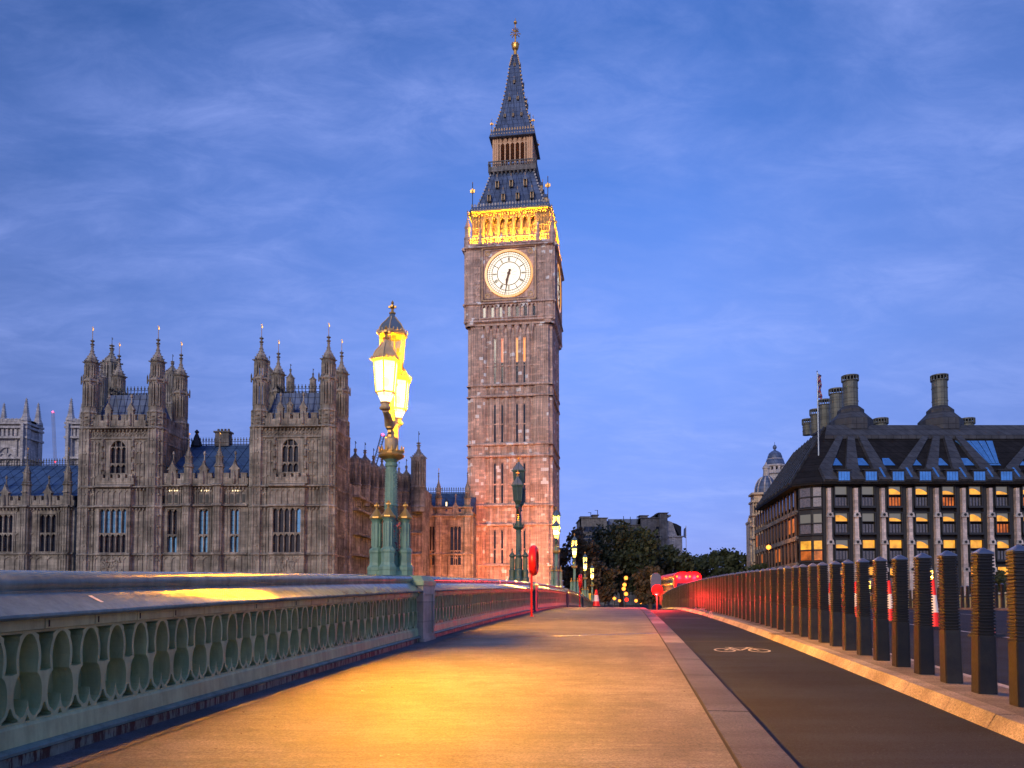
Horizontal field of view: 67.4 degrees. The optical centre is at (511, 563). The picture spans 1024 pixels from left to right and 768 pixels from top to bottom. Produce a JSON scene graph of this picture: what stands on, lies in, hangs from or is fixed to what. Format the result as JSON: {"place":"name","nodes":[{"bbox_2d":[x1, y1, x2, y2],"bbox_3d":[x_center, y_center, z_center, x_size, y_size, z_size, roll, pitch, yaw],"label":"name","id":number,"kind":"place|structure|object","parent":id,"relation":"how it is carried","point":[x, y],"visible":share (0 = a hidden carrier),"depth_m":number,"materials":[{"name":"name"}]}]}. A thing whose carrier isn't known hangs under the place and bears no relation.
{"place":"outdoors","nodes":[
{"label":"outdoors","id":0,"kind":"place"},
{"bbox_2d":[68,607,737,767],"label":"footway","id":1,"kind":"structure","parent":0,"point":[481,701],"depth_m":6.45,"materials":[{"name":"beige concrete"}]},
{"bbox_2d":[16,607,564,767],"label":"gutter","id":2,"kind":"object","parent":1,"relation":"on","point":[73,757],"visible":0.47,"depth_m":6.45,"materials":[{"name":"stone"}]},
{"bbox_2d":[411,576,435,641],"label":"parapet pier","id":3,"kind":"structure","parent":1,"relation":"on","point":[426,611],"depth_m":14.09,"materials":[{"name":"stone"}]},
{"bbox_2d":[367,300,413,575],"bbox_3d":[-2.275,-2.240,14.501,0.858,5.550,1.789,0,-3,1],"label":"street lamp","id":4,"kind":"object","parent":3,"relation":"on","point":[392,380],"visible":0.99,"depth_m":14.33,"materials":[{"name":"green metal"}]},
{"bbox_2d":[528,545,538,615],"bbox_3d":[0.722,0.567,25.469,0.250,2.384,1.050,0,-3,8],"label":"lifebuoy","id":5,"kind":"object","parent":1,"relation":"on","point":[533,559],"visible":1,"depth_m":25.21,"materials":[{"name":"red paint"}]},
{"bbox_2d":[530,582,538,611],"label":"parapet pier","id":6,"kind":"structure","parent":1,"relation":"on","point":[535,597],"depth_m":31.07,"materials":[{"name":"paint"}]},
{"bbox_2d":[508,456,528,581],"bbox_3d":[0.276,-1.713,31.706,0.858,5.550,1.789,0,-3,4],"label":"street lamp","id":7,"kind":"object","parent":6,"relation":"on","point":[518,470],"visible":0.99,"depth_m":31.53,"materials":[{"name":"green metal"}]},
{"bbox_2d":[565,588,568,606],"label":"parapet pier","id":8,"kind":"structure","parent":1,"relation":"on","point":[567,597],"depth_m":48.25,"materials":[{"name":"grey paint"}]},
{"bbox_2d":[550,506,562,587],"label":"street lamp","id":9,"kind":"object","parent":8,"relation":"on","point":[556,579],"visible":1,"depth_m":48.72,"materials":[{"name":"green paint"}]},
{"bbox_2d":[582,552,588,598],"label":"street lamp","id":10,"kind":"object","parent":1,"relation":"on","point":[585,593],"visible":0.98,"depth_m":83.09,"materials":[{"name":"green paint"}]},
{"bbox_2d":[590,566,593,601],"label":"street lamp","id":11,"kind":"object","parent":1,"relation":"on","point":[592,574],"visible":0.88,"depth_m":100.26,"materials":[{"name":"green metal"}]},
{"bbox_2d":[589,590,603,606],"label":"traffic cone","id":12,"kind":"object","parent":1,"relation":"on","point":[596,603],"visible":1,"depth_m":49.54,"materials":[{"name":"plastic"}]},
{"bbox_2d":[622,576,627,606],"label":"signal mast","id":13,"kind":"object","parent":1,"relation":"on","point":[624,588],"visible":0.98,"depth_m":94.78,"materials":[{"name":"black metal"}]},
{"bbox_2d":[0,0,1023,586],"label":"sky","id":14,"kind":"structure","parent":0,"point":[750,199],"materials":[{"name":"blue"}]},
{"bbox_2d":[641,605,1009,685],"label":"road","id":15,"kind":"structure","parent":0,"point":[1001,619],"depth_m":15.46,"materials":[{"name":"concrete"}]},
{"bbox_2d":[659,572,700,607],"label":"double decker bus","id":16,"kind":"object","parent":15,"relation":"on","point":[670,581],"visible":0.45,"depth_m":72.08,"materials":[{"name":"red paint"}]},
{"bbox_2d":[887,580,892,622],"bbox_3d":[11.184,1.125,22.779,0.540,1.260,0.540,2,-3,-42],"label":"traffic cone","id":17,"kind":"object","parent":15,"relation":"on","point":[889,598],"visible":0.52,"depth_m":22.69,"materials":[{"name":"red plastic"}]},
{"bbox_2d":[931,579,939,628],"bbox_3d":[10.701,1.025,19.516,0.540,1.260,0.540,0,-3,-11],"label":"traffic cone","id":18,"kind":"object","parent":15,"relation":"on","point":[935,609],"visible":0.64,"depth_m":19.41,"materials":[{"name":"red plastic"}]},
{"bbox_2d":[648,609,1023,767],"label":"cycle lane","id":19,"kind":"structure","parent":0,"point":[805,710],"depth_m":7.09,"materials":[{"name":"grey asphalt"}]},
{"bbox_2d":[650,573,662,609],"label":"traffic signal","id":20,"kind":"object","parent":19,"relation":"on","point":[655,585],"visible":0.96,"depth_m":41.03,"materials":[{"name":"red metal"}]},
{"label":"ground","id":21,"kind":"structure","parent":0,"visible":0},
{"bbox_2d":[0,398,81,465],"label":"abbey church","id":22,"kind":"structure","parent":21,"relation":"on","point":[19,437],"depth_m":236.57,"materials":[{"name":"stone"}]},
{"bbox_2d":[51,411,56,465],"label":"tower crane","id":23,"kind":"object","parent":21,"relation":"on","point":[53,433],"visible":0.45,"depth_m":332.65,"materials":[{"name":"red"}]},
{"bbox_2d":[0,323,475,577],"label":"palace","id":24,"kind":"structure","parent":21,"relation":"on","point":[292,486],"depth_m":86.56,"materials":[{"name":"stone"}]},
{"bbox_2d":[462,18,563,584],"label":"clock tower","id":25,"kind":"structure","parent":21,"relation":"on","point":[513,280],"depth_m":118.47,"materials":[{"name":"stone"}]},
{"bbox_2d":[560,526,606,589],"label":"tree","id":26,"kind":"object","parent":21,"relation":"on","point":[591,551],"visible":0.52,"depth_m":135.51,"materials":[{"name":"green plant"}]},
{"bbox_2d":[576,561,622,603],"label":"tree","id":27,"kind":"object","parent":21,"relation":"on","point":[605,587],"visible":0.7,"depth_m":127.01,"materials":[{"name":"green plant"}]},
{"bbox_2d":[586,519,665,606],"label":"tree","id":28,"kind":"object","parent":21,"relation":"on","point":[630,552],"visible":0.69,"depth_m":145.89,"materials":[{"name":"green plant"}]},
{"bbox_2d":[571,510,682,605],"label":"office block","id":29,"kind":"structure","parent":21,"relation":"on","point":[669,532],"depth_m":215.69,"materials":[{"name":"grey stone"}]},
{"bbox_2d":[632,565,664,608],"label":"tree","id":30,"kind":"object","parent":21,"relation":"on","point":[644,594],"visible":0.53,"depth_m":127.53,"materials":[{"name":"green plant"}]},
{"bbox_2d":[650,544,697,574],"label":"tree","id":31,"kind":"object","parent":21,"relation":"on","point":[668,563],"visible":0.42,"depth_m":156.72,"materials":[{"name":"green plant"}]},
{"bbox_2d":[691,554,724,578],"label":"tree","id":32,"kind":"object","parent":21,"relation":"on","point":[704,562],"visible":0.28,"depth_m":173.54,"materials":[{"name":"green plant"}]},
{"bbox_2d":[701,547,746,574],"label":"tree","id":33,"kind":"object","parent":21,"relation":"on","point":[730,560],"visible":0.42,"depth_m":182.79,"materials":[{"name":"green plant"}]},
{"bbox_2d":[745,562,770,570],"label":"tree","id":34,"kind":"object","parent":21,"relation":"on","point":[760,566],"visible":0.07,"depth_m":149.32,"materials":[{"name":"green plant"}]},
{"bbox_2d":[745,442,784,569],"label":"domed building","id":35,"kind":"structure","parent":21,"relation":"on","point":[773,465],"depth_m":174.98,"materials":[{"name":"stone"}]},
{"bbox_2d":[755,373,1023,600],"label":"office building","id":36,"kind":"structure","parent":21,"relation":"on","point":[941,476],"depth_m":121.41,"materials":[{"name":"beige stone"}]},
{"bbox_2d":[800,488,809,507],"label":"corner window","id":37,"kind":"structure","parent":36,"relation":"in","point":[805,492],"depth_m":122.20,"materials":[{"name":"grey glass"}]},
{"bbox_2d":[800,514,810,533],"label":"corner window","id":38,"kind":"structure","parent":36,"relation":"in","point":[804,529],"depth_m":122.02,"materials":[{"name":"grey glass"}]},
{"bbox_2d":[801,541,810,560],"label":"corner window","id":39,"kind":"structure","parent":36,"relation":"in","point":[805,545],"depth_m":121.82,"materials":[{"name":"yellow glass"}]},
{"bbox_2d":[813,487,820,506],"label":"corner window","id":40,"kind":"structure","parent":36,"relation":"in","point":[816,490],"depth_m":121.07,"materials":[{"name":"grey glass"}]},
{"bbox_2d":[813,514,821,532],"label":"corner window","id":41,"kind":"structure","parent":36,"relation":"in","point":[817,517],"depth_m":120.86,"materials":[{"name":"grey glass"}]},
{"bbox_2d":[814,541,821,559],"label":"corner window","id":42,"kind":"structure","parent":36,"relation":"in","point":[817,544],"depth_m":120.68,"materials":[{"name":"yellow glass"}]},
{"bbox_2d":[816,371,821,455],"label":"flagpole","id":43,"kind":"object","parent":36,"relation":"on","point":[819,385],"visible":0.98,"depth_m":125.76,"materials":[{"name":"grey metal"}]},
{"bbox_2d":[832,486,848,508],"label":"window","id":44,"kind":"structure","parent":36,"relation":"in","point":[838,502],"depth_m":121.01,"materials":[{"name":"grey glass"}]},
{"bbox_2d":[834,512,849,534],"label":"window","id":45,"kind":"structure","parent":36,"relation":"in","point":[839,529],"depth_m":120.74,"materials":[{"name":"grey glass"}]},
{"bbox_2d":[834,539,849,561],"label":"window","id":46,"kind":"structure","parent":36,"relation":"in","point":[839,556],"depth_m":120.65,"materials":[{"name":"grey glass"}]},
{"bbox_2d":[858,486,875,508],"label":"window","id":47,"kind":"structure","parent":36,"relation":"in","point":[865,502],"depth_m":121.01,"materials":[{"name":"grey glass"}]},
{"bbox_2d":[860,512,876,534],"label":"window","id":48,"kind":"structure","parent":36,"relation":"in","point":[866,529],"depth_m":120.68,"materials":[{"name":"grey glass"}]},
{"bbox_2d":[861,539,876,561],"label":"window","id":49,"kind":"structure","parent":36,"relation":"in","point":[866,543],"depth_m":120.65,"materials":[{"name":"glass"}]},
{"bbox_2d":[885,486,902,508],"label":"window","id":50,"kind":"structure","parent":36,"relation":"in","point":[892,502],"depth_m":121.01,"materials":[{"name":"orange glass"}]},
{"bbox_2d":[887,512,903,534],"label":"window","id":51,"kind":"structure","parent":36,"relation":"in","point":[893,529],"depth_m":120.71,"materials":[{"name":"grey glass"}]},
{"bbox_2d":[888,539,903,561],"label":"window","id":52,"kind":"structure","parent":36,"relation":"in","point":[893,543],"depth_m":120.68,"materials":[{"name":"glass"}]},
{"bbox_2d":[912,486,929,508],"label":"window","id":53,"kind":"structure","parent":36,"relation":"in","point":[919,502],"depth_m":121.01,"materials":[{"name":"grey glass"}]},
{"bbox_2d":[914,512,930,534],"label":"window","id":54,"kind":"structure","parent":36,"relation":"in","point":[919,529],"depth_m":120.65,"materials":[{"name":"grey glass"}]},
{"bbox_2d":[915,539,930,560],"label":"window","id":55,"kind":"structure","parent":36,"relation":"in","point":[920,543],"depth_m":120.68,"materials":[{"name":"yellow glass"}]},
{"bbox_2d":[938,486,956,508],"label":"window","id":56,"kind":"structure","parent":36,"relation":"in","point":[946,502],"depth_m":121.01,"materials":[{"name":"orange glass"}]},
{"bbox_2d":[941,512,957,534],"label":"window","id":57,"kind":"structure","parent":36,"relation":"in","point":[946,529],"depth_m":120.65,"materials":[{"name":"grey glass"}]},
{"bbox_2d":[941,539,957,561],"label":"window","id":58,"kind":"structure","parent":36,"relation":"in","point":[947,543],"depth_m":120.60,"materials":[{"name":"yellow glass"}]},
{"bbox_2d":[965,486,983,508],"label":"window","id":59,"kind":"structure","parent":36,"relation":"in","point":[972,502],"depth_m":120.98,"materials":[{"name":"glass"}]},
{"bbox_2d":[968,512,983,534],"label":"window","id":60,"kind":"structure","parent":36,"relation":"in","point":[973,529],"depth_m":120.65,"materials":[{"name":"grey glass"}]},
{"bbox_2d":[968,539,984,561],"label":"window","id":61,"kind":"structure","parent":36,"relation":"in","point":[974,543],"depth_m":120.65,"materials":[{"name":"yellow glass"}]},
{"bbox_2d":[991,486,1009,508],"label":"window","id":62,"kind":"structure","parent":36,"relation":"in","point":[999,502],"depth_m":120.86,"materials":[{"name":"grey glass"}]},
{"bbox_2d":[995,512,1010,534],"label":"window","id":63,"kind":"structure","parent":36,"relation":"in","point":[1000,529],"depth_m":120.62,"materials":[{"name":"orange glass"}]},
{"bbox_2d":[995,539,1011,561],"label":"window","id":64,"kind":"structure","parent":36,"relation":"in","point":[1001,543],"depth_m":120.65,"materials":[{"name":"grey glass"}]},
{"bbox_2d":[908,592,1006,607],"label":"parapet","id":65,"kind":"structure","parent":21,"relation":"on","point":[999,597],"depth_m":61.56,"materials":[{"name":"green paint"}]},
{"bbox_2d":[993,570,1007,592],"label":"tree","id":66,"kind":"object","parent":21,"relation":"on","point":[1000,577],"visible":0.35,"depth_m":99.58,"materials":[{"name":"green plant"}]},
{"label":"bridge deck","id":67,"kind":"structure","parent":0,"visible":0},
{"bbox_2d":[0,570,422,767],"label":"bridge parapet","id":68,"kind":"structure","parent":67,"relation":"on","point":[88,657],"depth_m":6.21,"materials":[{"name":"green paint"}]},
{"bbox_2d":[430,576,534,636],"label":"bridge parapet","id":69,"kind":"structure","parent":67,"relation":"on","point":[461,603],"depth_m":19.11,"materials":[{"name":"green paint"}]},
{"bbox_2d":[537,583,567,609],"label":"bridge parapet","id":70,"kind":"structure","parent":67,"relation":"on","point":[550,596],"depth_m":38.29,"materials":[{"name":"green paint"}]},
{"bbox_2d":[569,590,581,606],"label":"bridge parapet","id":71,"kind":"structure","parent":67,"relation":"on","point":[573,598],"depth_m":56.22,"materials":[{"name":"green paint"}]},
{"bbox_2d":[638,607,798,767],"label":"kerb stones","id":72,"kind":"object","parent":67,"relation":"on","point":[750,740],"visible":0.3,"depth_m":6.38,"materials":[{"name":"stone"}]},
{"bbox_2d":[639,608,740,767],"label":"kerb joint","id":73,"kind":"object","parent":72,"relation":"on","point":[722,738],"visible":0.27,"depth_m":6.48,"materials":[{"name":"concrete"}]},
{"bbox_2d":[661,607,1023,743],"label":"island kerb","id":74,"kind":"structure","parent":67,"relation":"on","point":[1006,723],"depth_m":8.26,"materials":[{"name":"concrete"}]},
{"bbox_2d":[682,607,1023,716],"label":"traffic island","id":75,"kind":"structure","parent":67,"relation":"on","point":[1000,699],"depth_m":8.63,"materials":[{"name":"beige concrete"}]},
{"bbox_2d":[712,576,714,611],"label":"bollard","id":76,"kind":"object","parent":75,"relation":"on","point":[713,587],"visible":0.56,"depth_m":30.20,"materials":[{"name":"metal"}]},
{"bbox_2d":[715,575,717,612],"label":"bollard","id":77,"kind":"object","parent":75,"relation":"on","point":[716,584],"visible":0.55,"depth_m":29.45,"materials":[{"name":"metal"}]},
{"bbox_2d":[717,575,720,612],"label":"bollard","id":78,"kind":"object","parent":75,"relation":"on","point":[718,600],"visible":0.51,"depth_m":28.69,"materials":[{"name":"metal"}]},
{"bbox_2d":[722,574,724,613],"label":"bollard","id":79,"kind":"object","parent":75,"relation":"on","point":[723,593],"visible":0.5,"depth_m":27.19,"materials":[{"name":"metal"}]},
{"bbox_2d":[725,574,728,614],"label":"bollard","id":80,"kind":"object","parent":75,"relation":"on","point":[726,592],"visible":0.57,"depth_m":26.43,"materials":[{"name":"metal"}]},
{"bbox_2d":[728,573,731,615],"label":"bollard","id":81,"kind":"object","parent":75,"relation":"on","point":[729,597],"visible":0.46,"depth_m":25.67,"materials":[{"name":"metal"}]},
{"bbox_2d":[731,573,734,616],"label":"bollard","id":82,"kind":"object","parent":75,"relation":"on","point":[732,593],"visible":0.59,"depth_m":24.92,"materials":[{"name":"metal"}]},
{"bbox_2d":[734,572,737,617],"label":"bollard","id":83,"kind":"object","parent":75,"relation":"on","point":[736,604],"visible":0.54,"depth_m":24.15,"materials":[{"name":"metal"}]},
{"bbox_2d":[737,572,741,618],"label":"bollard","id":84,"kind":"object","parent":75,"relation":"on","point":[739,577],"visible":0.59,"depth_m":23.40,"materials":[{"name":"metal"}]},
{"bbox_2d":[741,571,745,619],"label":"bollard","id":85,"kind":"object","parent":75,"relation":"on","point":[743,587],"visible":0.54,"depth_m":22.62,"materials":[{"name":"metal"}]},
{"bbox_2d":[745,570,749,620],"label":"bollard","id":86,"kind":"object","parent":75,"relation":"on","point":[747,583],"visible":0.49,"depth_m":21.87,"materials":[{"name":"metal"}]},
{"bbox_2d":[749,570,754,621],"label":"bollard","id":87,"kind":"object","parent":75,"relation":"on","point":[752,588],"visible":0.56,"depth_m":21.12,"materials":[{"name":"metal"}]},
{"bbox_2d":[754,569,759,622],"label":"bollard","id":88,"kind":"object","parent":75,"relation":"on","point":[757,594],"visible":0.7,"depth_m":20.38,"materials":[{"name":"metal"}]},
{"bbox_2d":[759,569,764,624],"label":"bollard","id":89,"kind":"object","parent":75,"relation":"on","point":[762,604],"visible":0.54,"depth_m":19.60,"materials":[{"name":"metal"}]},
{"bbox_2d":[764,568,770,625],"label":"bollard","id":90,"kind":"object","parent":75,"relation":"on","point":[767,599],"visible":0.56,"depth_m":18.85,"materials":[{"name":"metal"}]},
{"bbox_2d":[769,567,777,627],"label":"bollard","id":91,"kind":"object","parent":75,"relation":"on","point":[773,595],"visible":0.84,"depth_m":18.10,"materials":[{"name":"metal"}]},
{"bbox_2d":[777,567,783,629],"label":"bollard","id":92,"kind":"object","parent":75,"relation":"on","point":[780,606],"visible":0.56,"depth_m":17.34,"materials":[{"name":"metal"}]},
{"bbox_2d":[783,566,791,631],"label":"bollard","id":93,"kind":"object","parent":75,"relation":"on","point":[787,592],"visible":0.77,"depth_m":16.57,"materials":[{"name":"metal"}]},
{"bbox_2d":[791,565,798,633],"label":"bollard","id":94,"kind":"object","parent":75,"relation":"on","point":[794,605],"visible":0.63,"depth_m":15.83,"materials":[{"name":"metal"}]},
{"bbox_2d":[798,564,808,636],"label":"bollard","id":95,"kind":"object","parent":75,"relation":"on","point":[803,598],"visible":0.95,"depth_m":15.07,"materials":[{"name":"metal"}]},
{"bbox_2d":[808,563,818,639],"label":"bollard","id":96,"kind":"object","parent":75,"relation":"on","point":[813,610],"visible":0.86,"depth_m":14.31,"materials":[{"name":"metal"}]},
{"bbox_2d":[817,562,829,642],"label":"bollard","id":97,"kind":"object","parent":75,"relation":"on","point":[823,611],"visible":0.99,"depth_m":13.56,"materials":[{"name":"metal"}]},
{"bbox_2d":[829,561,841,646],"bbox_3d":[5.425,0.677,12.871,0.176,1.454,0.176,0,-3,8],"label":"bollard","id":98,"kind":"object","parent":75,"relation":"on","point":[835,601],"visible":0.95,"depth_m":12.80,"materials":[{"name":"metal"}]},
{"bbox_2d":[841,560,856,650],"bbox_3d":[5.307,0.659,12.108,0.176,1.454,0.176,-1,-2,9],"label":"bollard","id":99,"kind":"object","parent":75,"relation":"on","point":[849,641],"visible":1,"depth_m":12.04,"materials":[{"name":"metal"}]},
{"bbox_2d":[855,558,872,655],"bbox_3d":[5.193,0.643,11.349,0.176,1.454,0.176,-1,-2,7],"label":"bollard","id":100,"kind":"object","parent":75,"relation":"on","point":[863,627],"visible":1,"depth_m":11.28,"materials":[{"name":"metal"}]},
{"bbox_2d":[872,557,889,660],"bbox_3d":[5.087,0.627,10.597,0.176,1.454,0.176,0,-3,10],"label":"bollard","id":101,"kind":"object","parent":75,"relation":"on","point":[881,645],"visible":0.99,"depth_m":10.53,"materials":[{"name":"metal"}]},
{"bbox_2d":[891,555,910,666],"bbox_3d":[4.976,0.611,9.836,0.176,1.454,0.176,0,-2,8],"label":"bollard","id":102,"kind":"object","parent":75,"relation":"on","point":[901,654],"visible":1,"depth_m":9.77,"materials":[{"name":"metal"}]},
{"bbox_2d":[913,553,934,674],"bbox_3d":[4.865,0.597,9.082,0.176,1.454,0.176,0,-2,7],"label":"bollard","id":103,"kind":"object","parent":75,"relation":"on","point":[924,661],"visible":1,"depth_m":9.01,"materials":[{"name":"metal"}]},
{"bbox_2d":[937,551,962,683],"bbox_3d":[4.744,0.582,8.332,0.176,1.454,0.176,-1,-3,9],"label":"bollard","id":104,"kind":"object","parent":75,"relation":"on","point":[951,666],"visible":1,"depth_m":8.26,"materials":[{"name":"metal"}]},
{"bbox_2d":[971,548,997,693],"bbox_3d":[4.643,0.568,7.563,0.176,1.454,0.176,0,-2,7],"label":"bollard","id":105,"kind":"object","parent":75,"relation":"on","point":[983,661],"visible":1,"depth_m":7.50,"materials":[{"name":"metal"}]},
{"bbox_2d":[1005,545,1023,706],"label":"bollard","id":106,"kind":"object","parent":75,"relation":"on","point":[1015,575],"visible":1,"depth_m":6.78,"materials":[{"name":"metal"}]},
{"bbox_2d":[910,608,1008,610],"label":"island","id":107,"kind":"structure","parent":67,"relation":"on","point":[1004,609],"depth_m":44.59,"materials":[{"name":"grey concrete"}]},
{"bbox_2d":[1000,583,1004,607],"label":"bollard","id":108,"kind":"object","parent":107,"relation":"on","point":[1002,598],"visible":0.99,"depth_m":44.27,"materials":[{"name":"metal"}]},
{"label":"parapet pier","id":109,"kind":"object","parent":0,"visible":0},
{"bbox_2d":[570,533,578,592],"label":"street lamp","id":110,"kind":"object","parent":109,"relation":"on","point":[574,554],"visible":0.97,"depth_m":65.90,"materials":[{"name":"green metal"}]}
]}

